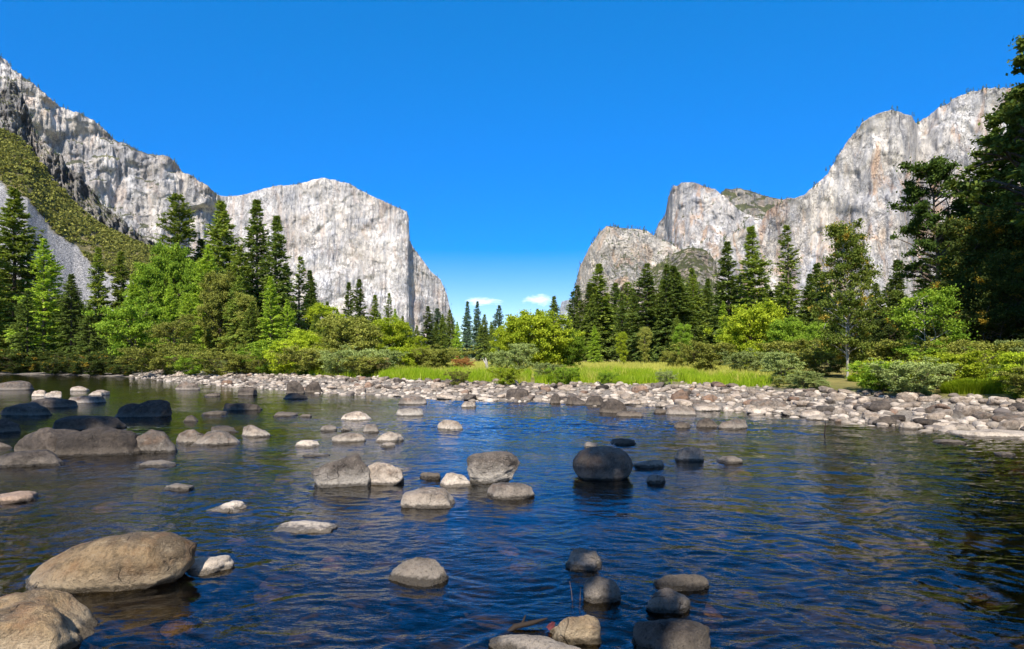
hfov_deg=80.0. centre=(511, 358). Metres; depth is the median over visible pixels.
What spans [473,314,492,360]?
conifer tree
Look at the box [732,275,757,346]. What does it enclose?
conifer tree
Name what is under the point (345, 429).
boulder
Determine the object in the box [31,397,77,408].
boulder
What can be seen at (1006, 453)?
boulder
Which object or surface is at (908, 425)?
boulder
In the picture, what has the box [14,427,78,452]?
boulder
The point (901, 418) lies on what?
cobble
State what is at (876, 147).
cliff
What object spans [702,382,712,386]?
cobble
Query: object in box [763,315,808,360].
broadleaf tree
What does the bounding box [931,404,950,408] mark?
cobble
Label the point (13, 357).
shrub
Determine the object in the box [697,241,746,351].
conifer tree
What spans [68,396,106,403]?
boulder
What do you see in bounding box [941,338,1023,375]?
shrub
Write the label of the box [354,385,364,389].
cobble
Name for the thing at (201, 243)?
conifer tree
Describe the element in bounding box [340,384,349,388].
cobble
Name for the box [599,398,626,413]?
boulder
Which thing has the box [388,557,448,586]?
boulder
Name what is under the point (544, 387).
cobble
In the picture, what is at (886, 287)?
conifer tree
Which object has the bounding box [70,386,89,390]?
boulder
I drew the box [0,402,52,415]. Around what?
boulder
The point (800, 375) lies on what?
shrub
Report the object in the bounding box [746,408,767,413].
cobble
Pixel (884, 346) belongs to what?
shrub
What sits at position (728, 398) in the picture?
cobble
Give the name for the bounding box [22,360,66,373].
shrub
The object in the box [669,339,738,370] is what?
shrub
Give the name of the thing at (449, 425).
boulder
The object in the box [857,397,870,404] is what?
cobble
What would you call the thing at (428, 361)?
shrub
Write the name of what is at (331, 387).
cobble
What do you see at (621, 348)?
broadleaf tree
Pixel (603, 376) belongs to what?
shrub
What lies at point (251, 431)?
boulder
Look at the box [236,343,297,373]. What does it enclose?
shrub
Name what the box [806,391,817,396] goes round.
cobble
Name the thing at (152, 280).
broadleaf tree
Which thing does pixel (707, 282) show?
conifer tree
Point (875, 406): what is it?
cobble
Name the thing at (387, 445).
boulder
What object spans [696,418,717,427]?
boulder
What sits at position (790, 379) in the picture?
shrub
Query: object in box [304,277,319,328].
conifer tree
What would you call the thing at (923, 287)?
conifer tree
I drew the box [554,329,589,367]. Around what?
broadleaf tree
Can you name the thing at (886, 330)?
broadleaf tree
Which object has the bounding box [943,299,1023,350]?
broadleaf tree
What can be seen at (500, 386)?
cobble
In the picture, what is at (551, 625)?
red leaf
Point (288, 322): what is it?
conifer tree
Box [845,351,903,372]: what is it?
shrub
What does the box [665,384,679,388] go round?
cobble
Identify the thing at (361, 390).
cobble
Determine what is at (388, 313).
conifer tree
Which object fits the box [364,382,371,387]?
cobble
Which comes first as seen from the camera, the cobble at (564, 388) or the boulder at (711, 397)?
the boulder at (711, 397)
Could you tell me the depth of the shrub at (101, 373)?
69.51 m
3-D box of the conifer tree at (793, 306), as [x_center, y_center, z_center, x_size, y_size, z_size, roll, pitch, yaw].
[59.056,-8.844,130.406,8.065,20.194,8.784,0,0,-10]
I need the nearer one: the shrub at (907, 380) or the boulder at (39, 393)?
the shrub at (907, 380)
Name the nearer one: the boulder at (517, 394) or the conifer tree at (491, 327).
the boulder at (517, 394)
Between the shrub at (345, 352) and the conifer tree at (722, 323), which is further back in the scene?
the conifer tree at (722, 323)
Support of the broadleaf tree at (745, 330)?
on the ground at (838, 381)
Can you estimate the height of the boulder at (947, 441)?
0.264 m
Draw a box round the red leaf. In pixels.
[546,621,554,629]
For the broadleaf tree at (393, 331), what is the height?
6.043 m
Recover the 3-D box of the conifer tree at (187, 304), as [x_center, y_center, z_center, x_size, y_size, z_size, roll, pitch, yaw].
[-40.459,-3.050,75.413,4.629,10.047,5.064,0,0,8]
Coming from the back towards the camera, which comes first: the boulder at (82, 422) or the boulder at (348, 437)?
the boulder at (82, 422)
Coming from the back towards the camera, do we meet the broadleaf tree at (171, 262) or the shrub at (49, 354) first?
the broadleaf tree at (171, 262)
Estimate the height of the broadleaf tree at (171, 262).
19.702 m
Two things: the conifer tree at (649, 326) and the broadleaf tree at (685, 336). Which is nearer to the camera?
the broadleaf tree at (685, 336)
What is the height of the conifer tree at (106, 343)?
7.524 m
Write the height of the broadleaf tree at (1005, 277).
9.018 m
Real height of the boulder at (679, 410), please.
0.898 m
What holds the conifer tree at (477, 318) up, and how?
on the ground at (838, 381)
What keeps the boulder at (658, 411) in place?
on the ground at (838, 381)
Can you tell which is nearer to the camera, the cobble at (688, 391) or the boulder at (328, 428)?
the boulder at (328, 428)
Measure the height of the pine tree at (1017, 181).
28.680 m
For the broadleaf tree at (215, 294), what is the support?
on the ground at (838, 381)
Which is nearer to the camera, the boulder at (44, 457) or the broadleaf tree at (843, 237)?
the boulder at (44, 457)
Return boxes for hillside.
[0,137,147,331]
[644,247,718,311]
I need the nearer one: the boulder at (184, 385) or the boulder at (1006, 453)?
the boulder at (1006, 453)
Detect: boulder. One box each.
[0,381,33,389]
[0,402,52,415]
[0,418,20,433]
[0,442,11,448]
[0,449,65,467]
[0,491,37,503]
[0,588,97,648]
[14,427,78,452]
[25,531,196,592]
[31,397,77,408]
[32,390,46,396]
[44,391,61,397]
[52,415,126,429]
[55,427,141,456]
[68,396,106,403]
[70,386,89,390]
[88,390,109,395]
[115,400,171,417]
[136,429,177,452]
[139,460,176,467]
[162,483,193,490]
[175,381,199,389]
[176,429,203,443]
[184,415,197,421]
[186,555,234,575]
[190,430,240,445]
[202,411,227,415]
[205,393,219,396]
[206,500,246,512]
[211,425,237,432]
[223,403,262,410]
[238,386,256,395]
[242,425,270,437]
[273,412,297,416]
[273,520,337,533]
[283,393,307,398]
[286,381,304,393]
[295,440,319,447]
[300,414,311,417]
[303,453,329,456]
[305,381,322,392]
[311,453,370,487]
[320,425,336,431]
[332,433,365,442]
[340,411,372,420]
[341,427,351,430]
[362,424,378,432]
[368,462,403,484]
[375,431,403,441]
[380,442,394,447]
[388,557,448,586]
[397,408,422,415]
[398,396,426,404]
[401,487,455,508]
[420,472,440,479]
[437,420,462,429]
[440,472,470,487]
[461,401,475,407]
[467,451,519,483]
[487,482,534,499]
[489,634,580,648]
[506,388,528,399]
[549,615,601,644]
[550,394,560,403]
[566,396,576,404]
[566,547,601,570]
[573,446,632,480]
[583,576,620,603]
[584,442,597,447]
[585,395,602,405]
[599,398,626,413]
[610,438,635,444]
[616,410,643,417]
[632,618,710,648]
[633,460,664,467]
[646,588,689,612]
[647,474,665,483]
[653,409,665,413]
[653,574,708,590]
[665,406,696,415]
[670,390,689,401]
[674,421,690,428]
[675,446,703,460]
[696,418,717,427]
[701,394,719,401]
[716,456,742,463]
[718,419,747,429]
[750,399,787,408]
[899,421,920,429]
[932,422,965,425]
[932,439,966,444]
[950,429,1023,438]
[952,411,964,417]
[991,412,1023,418]
[994,452,1015,455]
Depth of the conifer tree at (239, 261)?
91.31 m
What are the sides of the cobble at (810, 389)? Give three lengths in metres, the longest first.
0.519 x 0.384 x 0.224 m
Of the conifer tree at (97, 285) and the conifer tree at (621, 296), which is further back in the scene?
the conifer tree at (621, 296)
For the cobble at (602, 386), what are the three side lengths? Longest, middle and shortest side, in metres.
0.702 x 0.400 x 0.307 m
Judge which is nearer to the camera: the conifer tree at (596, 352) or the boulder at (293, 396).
the boulder at (293, 396)
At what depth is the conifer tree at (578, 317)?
129.69 m
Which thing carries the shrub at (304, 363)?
on the ground at (838, 381)
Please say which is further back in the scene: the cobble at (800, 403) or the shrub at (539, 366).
the shrub at (539, 366)
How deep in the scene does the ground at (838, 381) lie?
30.64 m
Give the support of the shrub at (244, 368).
on the ground at (838, 381)
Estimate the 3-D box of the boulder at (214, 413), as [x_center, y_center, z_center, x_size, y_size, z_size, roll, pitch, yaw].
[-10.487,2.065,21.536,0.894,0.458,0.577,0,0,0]
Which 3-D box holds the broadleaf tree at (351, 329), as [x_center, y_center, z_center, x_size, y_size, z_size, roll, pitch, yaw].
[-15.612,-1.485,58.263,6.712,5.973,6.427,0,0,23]
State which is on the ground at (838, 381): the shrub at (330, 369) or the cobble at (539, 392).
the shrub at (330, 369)
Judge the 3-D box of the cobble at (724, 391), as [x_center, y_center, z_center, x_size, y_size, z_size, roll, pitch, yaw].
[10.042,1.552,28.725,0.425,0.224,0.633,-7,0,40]
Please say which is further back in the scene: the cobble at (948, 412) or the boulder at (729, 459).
the cobble at (948, 412)
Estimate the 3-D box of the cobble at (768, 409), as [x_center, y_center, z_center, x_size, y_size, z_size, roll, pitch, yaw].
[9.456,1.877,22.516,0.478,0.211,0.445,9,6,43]
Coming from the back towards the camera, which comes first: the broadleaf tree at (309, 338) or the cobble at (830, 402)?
the broadleaf tree at (309, 338)
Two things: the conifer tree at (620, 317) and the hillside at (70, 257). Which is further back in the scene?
the hillside at (70, 257)
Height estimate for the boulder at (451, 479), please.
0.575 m
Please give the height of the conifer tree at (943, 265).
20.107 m
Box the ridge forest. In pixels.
[0,53,1010,316]
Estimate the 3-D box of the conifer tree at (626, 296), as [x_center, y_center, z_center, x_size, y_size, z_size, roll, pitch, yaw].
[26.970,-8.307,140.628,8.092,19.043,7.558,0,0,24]
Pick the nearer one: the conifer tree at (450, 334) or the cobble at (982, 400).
the cobble at (982, 400)
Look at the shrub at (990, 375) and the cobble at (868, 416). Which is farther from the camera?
the shrub at (990, 375)
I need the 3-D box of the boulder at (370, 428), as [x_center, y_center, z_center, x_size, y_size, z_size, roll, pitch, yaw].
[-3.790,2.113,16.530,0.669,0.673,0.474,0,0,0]
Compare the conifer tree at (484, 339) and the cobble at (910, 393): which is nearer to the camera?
the cobble at (910, 393)
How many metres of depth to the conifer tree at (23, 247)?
99.00 m
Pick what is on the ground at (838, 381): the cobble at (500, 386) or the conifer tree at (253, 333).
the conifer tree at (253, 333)
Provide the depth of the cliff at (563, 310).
5202.76 m
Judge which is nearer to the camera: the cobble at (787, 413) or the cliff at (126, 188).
the cobble at (787, 413)
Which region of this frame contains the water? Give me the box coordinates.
[0,374,1023,648]
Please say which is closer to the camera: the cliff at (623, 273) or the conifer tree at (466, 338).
the conifer tree at (466, 338)
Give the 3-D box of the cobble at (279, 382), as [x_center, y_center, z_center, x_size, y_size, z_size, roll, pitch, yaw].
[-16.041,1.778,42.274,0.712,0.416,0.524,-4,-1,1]
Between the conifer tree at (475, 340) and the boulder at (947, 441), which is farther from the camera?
the conifer tree at (475, 340)
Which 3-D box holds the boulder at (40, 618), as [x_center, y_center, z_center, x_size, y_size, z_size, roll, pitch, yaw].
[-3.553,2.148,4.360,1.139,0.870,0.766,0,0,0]
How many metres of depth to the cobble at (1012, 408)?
18.92 m
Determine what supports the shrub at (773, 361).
on the ground at (838, 381)
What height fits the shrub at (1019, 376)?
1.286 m
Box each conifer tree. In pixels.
[0,187,73,352]
[0,243,26,352]
[3,238,74,352]
[4,290,53,373]
[39,273,96,356]
[65,306,107,365]
[69,295,87,350]
[78,247,114,355]
[95,331,117,370]
[102,251,129,354]
[110,273,151,355]
[151,192,202,337]
[153,278,179,368]
[167,294,203,368]
[168,238,227,334]
[185,244,230,364]
[197,200,262,326]
[213,275,250,362]
[220,246,269,339]
[225,198,284,347]
[232,301,269,354]
[245,276,284,350]
[254,215,302,346]
[272,266,308,337]
[273,299,299,366]
[281,256,310,338]
[296,270,318,333]
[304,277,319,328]
[309,314,324,342]
[339,282,355,349]
[350,279,369,346]
[367,295,380,350]
[382,293,393,348]
[391,309,402,345]
[413,325,421,347]
[416,306,439,357]
[428,308,453,347]
[432,321,440,348]
[435,314,451,360]
[443,309,461,358]
[450,321,463,361]
[456,301,477,357]
[469,320,481,360]
[471,301,483,360]
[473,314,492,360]
[483,321,497,361]
[492,305,506,350]
[545,296,562,346]
[564,315,573,353]
[565,291,580,330]
[568,285,585,327]
[574,301,587,359]
[576,263,620,358]
[578,283,612,361]
[581,294,606,361]
[587,325,602,363]
[601,293,616,343]
[602,301,616,361]
[603,301,635,361]
[608,282,626,361]
[614,294,631,357]
[615,282,639,360]
[617,263,669,363]
[624,291,639,361]
[632,300,663,358]
[637,279,664,358]
[646,265,708,361]
[649,264,682,362]
[653,279,664,345]
[667,315,688,362]
[681,268,715,358]
[684,278,709,362]
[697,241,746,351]
[697,278,720,361]
[698,289,716,343]
[713,283,726,321]
[713,301,735,361]
[721,225,774,345]
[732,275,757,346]
[756,284,774,338]
[759,224,814,348]
[767,290,777,351]
[775,282,793,316]
[782,272,800,316]
[796,273,819,359]
[798,262,845,359]
[813,292,844,364]
[824,285,855,361]
[850,283,889,361]
[874,259,913,353]
[874,283,900,334]
[899,265,932,344]
[906,216,952,345]
[915,205,976,337]
[928,126,1019,335]
[1005,168,1023,233]
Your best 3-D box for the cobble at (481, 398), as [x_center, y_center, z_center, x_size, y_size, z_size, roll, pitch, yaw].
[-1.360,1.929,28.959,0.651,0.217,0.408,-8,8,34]
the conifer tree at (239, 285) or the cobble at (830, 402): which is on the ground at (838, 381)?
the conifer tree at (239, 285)
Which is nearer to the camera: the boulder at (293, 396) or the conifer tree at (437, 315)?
the boulder at (293, 396)
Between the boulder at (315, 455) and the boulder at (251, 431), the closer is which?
the boulder at (315, 455)
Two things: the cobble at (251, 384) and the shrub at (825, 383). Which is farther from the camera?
the cobble at (251, 384)
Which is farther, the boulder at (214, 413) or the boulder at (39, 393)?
the boulder at (39, 393)
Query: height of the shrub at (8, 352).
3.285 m
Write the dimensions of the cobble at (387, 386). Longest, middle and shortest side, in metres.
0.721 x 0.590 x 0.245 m
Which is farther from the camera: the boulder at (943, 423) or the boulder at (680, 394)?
the boulder at (680, 394)
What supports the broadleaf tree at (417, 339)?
on the ground at (838, 381)
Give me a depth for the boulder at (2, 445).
13.54 m
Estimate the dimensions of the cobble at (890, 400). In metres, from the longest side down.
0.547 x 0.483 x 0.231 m
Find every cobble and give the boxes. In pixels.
[221,380,232,384]
[246,382,258,386]
[275,381,285,384]
[326,386,336,388]
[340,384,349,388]
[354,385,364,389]
[357,388,365,392]
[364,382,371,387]
[377,376,389,380]
[380,385,391,388]
[391,385,402,388]
[393,378,405,382]
[421,388,431,392]
[430,382,447,388]
[436,394,456,399]
[441,380,451,384]
[453,385,465,388]
[463,394,475,400]
[477,396,488,400]
[479,381,489,385]
[495,384,505,387]
[521,395,534,400]
[532,383,544,388]
[535,390,546,394]
[540,385,550,391]
[557,386,571,390]
[568,393,580,398]
[569,382,577,386]
[571,398,584,405]
[595,385,608,389]
[612,390,625,395]
[619,385,629,390]
[620,392,631,398]
[624,399,640,404]
[631,385,648,392]
[653,382,663,387]
[655,401,669,407]
[659,386,670,391]
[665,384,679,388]
[674,399,692,406]
[681,389,690,394]
[689,399,708,405]
[693,404,720,411]
[695,384,710,389]
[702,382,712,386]
[714,383,726,386]
[719,389,730,393]
[723,396,735,401]
[726,383,738,387]
[742,400,751,404]
[746,388,758,394]
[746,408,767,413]
[755,393,767,398]
[756,391,772,395]
[760,406,774,411]
[780,411,791,415]
[787,396,799,400]
[792,401,809,406]
[795,392,805,396]
[800,410,819,417]
[803,388,815,391]
[805,415,823,419]
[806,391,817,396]
[806,402,816,406]
[816,405,834,411]
[818,386,833,392]
[825,400,835,403]
[828,389,837,393]
[829,393,846,400]
[832,409,846,414]
[838,389,856,393]
[844,402,857,405]
[853,405,869,409]
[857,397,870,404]
[864,413,878,418]
[869,401,892,411]
[872,416,896,425]
[873,391,885,396]
[882,398,897,402]
[890,409,897,414]
[892,415,905,421]
[895,395,915,401]
[896,392,918,396]
[896,402,921,408]
[913,418,940,425]
[917,396,936,401]
[924,406,936,412]
[924,412,945,419]
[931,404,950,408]
[933,409,952,416]
[943,418,958,422]
[948,396,972,403]
[950,423,974,429]
[955,405,982,415]
[972,412,992,418]
[975,426,987,429]
[976,398,987,403]
[986,399,1000,405]
[991,415,1008,421]
[993,397,1009,400]
[998,419,1020,429]
[1008,403,1023,408]
[1008,406,1016,410]
[1009,417,1023,425]
[1017,406,1023,411]
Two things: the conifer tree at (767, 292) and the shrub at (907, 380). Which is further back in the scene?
the conifer tree at (767, 292)
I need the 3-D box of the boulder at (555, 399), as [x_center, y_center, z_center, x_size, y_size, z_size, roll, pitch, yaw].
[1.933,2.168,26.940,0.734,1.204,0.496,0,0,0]
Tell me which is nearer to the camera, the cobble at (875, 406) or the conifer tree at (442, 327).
the cobble at (875, 406)
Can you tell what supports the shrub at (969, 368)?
on the ground at (838, 381)
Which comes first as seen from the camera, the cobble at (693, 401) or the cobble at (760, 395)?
the cobble at (693, 401)
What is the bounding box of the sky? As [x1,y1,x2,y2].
[0,0,1023,341]
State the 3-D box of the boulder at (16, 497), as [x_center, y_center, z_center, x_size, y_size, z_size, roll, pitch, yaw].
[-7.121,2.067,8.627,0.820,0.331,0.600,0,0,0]
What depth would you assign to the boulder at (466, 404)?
24.76 m
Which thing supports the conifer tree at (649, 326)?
on the ground at (838, 381)
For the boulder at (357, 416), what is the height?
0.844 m
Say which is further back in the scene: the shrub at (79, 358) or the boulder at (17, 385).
the shrub at (79, 358)
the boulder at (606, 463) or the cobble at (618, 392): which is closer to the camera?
the boulder at (606, 463)
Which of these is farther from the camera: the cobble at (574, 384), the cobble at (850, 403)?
the cobble at (574, 384)
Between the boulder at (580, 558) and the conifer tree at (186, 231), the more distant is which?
the conifer tree at (186, 231)
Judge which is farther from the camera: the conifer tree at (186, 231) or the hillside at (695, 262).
the hillside at (695, 262)
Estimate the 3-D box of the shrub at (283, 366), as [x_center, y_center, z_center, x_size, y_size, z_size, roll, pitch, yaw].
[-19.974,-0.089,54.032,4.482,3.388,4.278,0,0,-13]
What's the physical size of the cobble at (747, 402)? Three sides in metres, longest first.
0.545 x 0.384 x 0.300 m
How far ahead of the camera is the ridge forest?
1561.76 m
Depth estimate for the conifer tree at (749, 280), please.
105.41 m
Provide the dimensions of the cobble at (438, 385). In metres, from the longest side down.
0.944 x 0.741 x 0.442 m
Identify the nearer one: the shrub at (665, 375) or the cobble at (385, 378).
the shrub at (665, 375)
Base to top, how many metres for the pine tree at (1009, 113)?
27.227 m
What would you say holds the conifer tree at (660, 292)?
on the ground at (838, 381)
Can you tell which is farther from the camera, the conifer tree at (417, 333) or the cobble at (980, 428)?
the conifer tree at (417, 333)
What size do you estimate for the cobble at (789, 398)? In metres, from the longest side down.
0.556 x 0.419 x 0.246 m
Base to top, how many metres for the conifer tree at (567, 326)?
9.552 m
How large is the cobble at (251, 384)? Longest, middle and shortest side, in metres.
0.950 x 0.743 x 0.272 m
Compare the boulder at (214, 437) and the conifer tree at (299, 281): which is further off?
the conifer tree at (299, 281)
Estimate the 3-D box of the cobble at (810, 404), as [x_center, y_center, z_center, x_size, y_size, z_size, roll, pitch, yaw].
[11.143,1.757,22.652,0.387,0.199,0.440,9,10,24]
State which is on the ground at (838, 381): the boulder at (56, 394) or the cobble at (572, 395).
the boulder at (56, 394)
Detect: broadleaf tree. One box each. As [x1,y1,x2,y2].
[81,296,175,364]
[122,261,171,352]
[142,313,198,370]
[145,239,191,337]
[174,260,206,354]
[195,269,242,360]
[224,291,261,351]
[287,328,328,361]
[302,301,347,342]
[310,312,385,362]
[369,315,415,365]
[394,333,428,366]
[489,324,532,366]
[497,309,590,367]
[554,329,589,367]
[615,332,628,363]
[635,327,652,362]
[671,323,693,360]
[702,299,788,365]
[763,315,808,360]
[800,320,828,364]
[807,218,902,378]
[867,316,909,359]
[883,283,980,360]
[918,278,994,340]
[921,201,1023,342]
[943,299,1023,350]
[956,245,1023,342]
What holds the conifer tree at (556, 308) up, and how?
on the ground at (838, 381)
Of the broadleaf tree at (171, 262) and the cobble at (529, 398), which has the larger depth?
the broadleaf tree at (171, 262)
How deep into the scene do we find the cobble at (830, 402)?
23.04 m
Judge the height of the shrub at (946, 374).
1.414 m
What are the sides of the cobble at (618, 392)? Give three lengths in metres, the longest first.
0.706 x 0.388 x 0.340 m
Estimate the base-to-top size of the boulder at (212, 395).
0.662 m
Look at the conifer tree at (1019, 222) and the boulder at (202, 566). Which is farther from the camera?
the conifer tree at (1019, 222)
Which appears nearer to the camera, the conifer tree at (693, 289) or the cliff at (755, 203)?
the conifer tree at (693, 289)
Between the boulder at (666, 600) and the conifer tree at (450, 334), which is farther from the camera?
the conifer tree at (450, 334)
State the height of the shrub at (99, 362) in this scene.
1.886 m
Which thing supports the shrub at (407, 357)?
on the ground at (838, 381)
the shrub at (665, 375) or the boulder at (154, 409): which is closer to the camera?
the boulder at (154, 409)
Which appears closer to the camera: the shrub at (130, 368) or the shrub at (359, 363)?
the shrub at (359, 363)
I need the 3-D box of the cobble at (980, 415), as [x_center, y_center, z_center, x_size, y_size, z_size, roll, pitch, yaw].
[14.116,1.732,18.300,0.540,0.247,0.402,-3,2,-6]
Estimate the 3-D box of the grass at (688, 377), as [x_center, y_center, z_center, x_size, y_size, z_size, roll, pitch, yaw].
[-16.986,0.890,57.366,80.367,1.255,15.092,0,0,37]
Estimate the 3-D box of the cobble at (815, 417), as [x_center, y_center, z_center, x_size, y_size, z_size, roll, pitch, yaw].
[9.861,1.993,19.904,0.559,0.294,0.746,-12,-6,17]
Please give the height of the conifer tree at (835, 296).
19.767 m
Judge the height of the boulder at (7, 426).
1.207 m
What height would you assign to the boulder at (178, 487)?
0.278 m
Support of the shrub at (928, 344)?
on the ground at (838, 381)
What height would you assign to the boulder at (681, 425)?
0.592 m
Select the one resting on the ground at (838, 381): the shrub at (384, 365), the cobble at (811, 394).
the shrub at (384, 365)
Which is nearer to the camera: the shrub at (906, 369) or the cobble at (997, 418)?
the cobble at (997, 418)
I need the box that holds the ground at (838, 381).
[0,358,1020,428]
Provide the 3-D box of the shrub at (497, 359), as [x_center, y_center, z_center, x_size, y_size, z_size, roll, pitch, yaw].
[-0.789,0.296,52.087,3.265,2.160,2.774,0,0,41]
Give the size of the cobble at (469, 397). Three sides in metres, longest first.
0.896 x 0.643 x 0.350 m
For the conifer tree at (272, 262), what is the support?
on the ground at (838, 381)
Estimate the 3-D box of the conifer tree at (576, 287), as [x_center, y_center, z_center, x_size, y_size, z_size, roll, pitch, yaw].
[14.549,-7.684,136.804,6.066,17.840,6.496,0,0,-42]
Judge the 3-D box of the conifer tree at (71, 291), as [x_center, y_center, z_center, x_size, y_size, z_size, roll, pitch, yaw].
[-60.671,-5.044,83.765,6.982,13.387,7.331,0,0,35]
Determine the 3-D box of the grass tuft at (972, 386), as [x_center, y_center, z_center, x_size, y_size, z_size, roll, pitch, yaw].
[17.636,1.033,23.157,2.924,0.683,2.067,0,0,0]
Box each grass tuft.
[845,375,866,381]
[937,377,1015,393]
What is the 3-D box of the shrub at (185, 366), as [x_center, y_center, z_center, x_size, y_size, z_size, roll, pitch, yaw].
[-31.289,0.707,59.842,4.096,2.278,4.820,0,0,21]
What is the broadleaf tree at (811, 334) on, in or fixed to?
on the ground at (838, 381)
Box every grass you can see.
[188,364,772,386]
[200,363,770,384]
[214,359,805,383]
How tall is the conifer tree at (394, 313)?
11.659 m
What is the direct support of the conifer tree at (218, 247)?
on the ground at (838, 381)
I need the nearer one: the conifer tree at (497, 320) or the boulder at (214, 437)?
the boulder at (214, 437)
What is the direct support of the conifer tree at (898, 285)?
on the ground at (838, 381)
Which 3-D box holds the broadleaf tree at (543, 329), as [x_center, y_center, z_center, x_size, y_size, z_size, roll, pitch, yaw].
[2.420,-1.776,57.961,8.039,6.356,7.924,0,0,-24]
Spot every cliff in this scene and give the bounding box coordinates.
[0,56,225,264]
[0,79,154,245]
[219,178,452,347]
[559,299,573,327]
[574,226,680,324]
[654,182,762,250]
[707,87,1019,322]
[723,188,783,218]
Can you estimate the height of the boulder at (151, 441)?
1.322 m
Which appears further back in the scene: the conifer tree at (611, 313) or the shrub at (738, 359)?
the conifer tree at (611, 313)
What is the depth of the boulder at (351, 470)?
9.50 m
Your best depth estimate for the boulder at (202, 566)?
5.70 m
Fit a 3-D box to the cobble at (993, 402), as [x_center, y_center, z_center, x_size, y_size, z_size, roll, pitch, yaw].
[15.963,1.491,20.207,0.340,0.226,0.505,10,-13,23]
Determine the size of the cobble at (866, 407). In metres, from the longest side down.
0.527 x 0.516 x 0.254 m
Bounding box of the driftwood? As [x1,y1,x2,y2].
[507,615,546,630]
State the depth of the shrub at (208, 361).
57.19 m
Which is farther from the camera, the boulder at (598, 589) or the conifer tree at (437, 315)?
the conifer tree at (437, 315)
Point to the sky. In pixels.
(508, 134)
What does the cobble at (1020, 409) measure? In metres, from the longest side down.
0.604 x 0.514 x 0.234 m
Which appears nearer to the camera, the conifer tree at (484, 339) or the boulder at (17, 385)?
the boulder at (17, 385)
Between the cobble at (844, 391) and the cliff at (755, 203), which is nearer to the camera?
the cobble at (844, 391)
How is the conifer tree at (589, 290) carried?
on the ground at (838, 381)
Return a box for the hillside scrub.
[0,128,159,340]
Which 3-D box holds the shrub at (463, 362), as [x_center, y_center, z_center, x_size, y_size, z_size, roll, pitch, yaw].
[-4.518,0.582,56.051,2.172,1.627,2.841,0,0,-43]
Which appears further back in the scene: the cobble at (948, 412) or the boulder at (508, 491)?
the cobble at (948, 412)
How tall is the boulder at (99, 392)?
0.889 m
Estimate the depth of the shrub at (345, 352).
46.38 m
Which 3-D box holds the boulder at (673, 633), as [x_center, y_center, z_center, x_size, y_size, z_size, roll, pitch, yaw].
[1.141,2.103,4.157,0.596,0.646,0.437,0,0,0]
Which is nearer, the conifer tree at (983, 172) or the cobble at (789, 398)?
the cobble at (789, 398)
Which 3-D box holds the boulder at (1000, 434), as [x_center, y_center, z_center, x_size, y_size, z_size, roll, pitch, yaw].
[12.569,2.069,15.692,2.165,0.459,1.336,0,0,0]
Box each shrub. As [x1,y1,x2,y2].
[0,348,63,372]
[0,349,44,369]
[0,360,32,372]
[18,357,48,371]
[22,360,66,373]
[32,360,69,373]
[37,350,94,360]
[38,352,110,372]
[63,366,82,374]
[65,352,112,360]
[67,359,112,375]
[80,364,111,374]
[86,359,140,374]
[95,355,144,373]
[107,364,138,375]
[111,342,208,374]
[163,354,214,375]
[178,347,254,375]
[221,352,258,373]
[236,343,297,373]
[244,357,279,373]
[262,339,308,373]
[270,342,339,373]
[293,364,309,374]
[312,358,334,373]
[316,344,400,374]
[318,353,348,374]
[334,353,385,376]
[363,348,409,367]
[367,357,390,374]
[386,346,422,367]
[400,347,447,368]
[420,344,478,368]
[443,369,471,385]
[451,356,475,368]
[481,350,516,368]
[486,365,523,385]
[506,342,538,371]
[531,362,563,379]
[543,364,580,383]
[597,371,619,383]
[655,368,678,385]
[659,347,691,367]
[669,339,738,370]
[718,347,773,371]
[753,338,830,370]
[759,351,807,383]
[771,376,786,387]
[776,376,814,388]
[788,347,856,375]
[788,371,817,388]
[806,372,828,388]
[815,379,830,387]
[842,360,916,390]
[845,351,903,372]
[849,333,933,368]
[849,355,950,383]
[863,356,960,394]
[882,367,921,390]
[887,336,974,369]
[894,340,993,368]
[908,359,957,386]
[918,349,1004,381]
[938,374,962,384]
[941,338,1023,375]
[975,363,1007,382]
[986,369,1020,393]
[987,351,1023,397]
[992,338,1023,360]
[993,366,1023,398]
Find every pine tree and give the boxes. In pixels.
[885,154,976,317]
[940,35,1023,324]
[970,103,1023,239]
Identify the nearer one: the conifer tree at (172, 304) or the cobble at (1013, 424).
the cobble at (1013, 424)
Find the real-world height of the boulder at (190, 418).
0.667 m
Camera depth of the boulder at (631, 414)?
20.69 m
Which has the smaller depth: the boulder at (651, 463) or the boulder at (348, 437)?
the boulder at (651, 463)

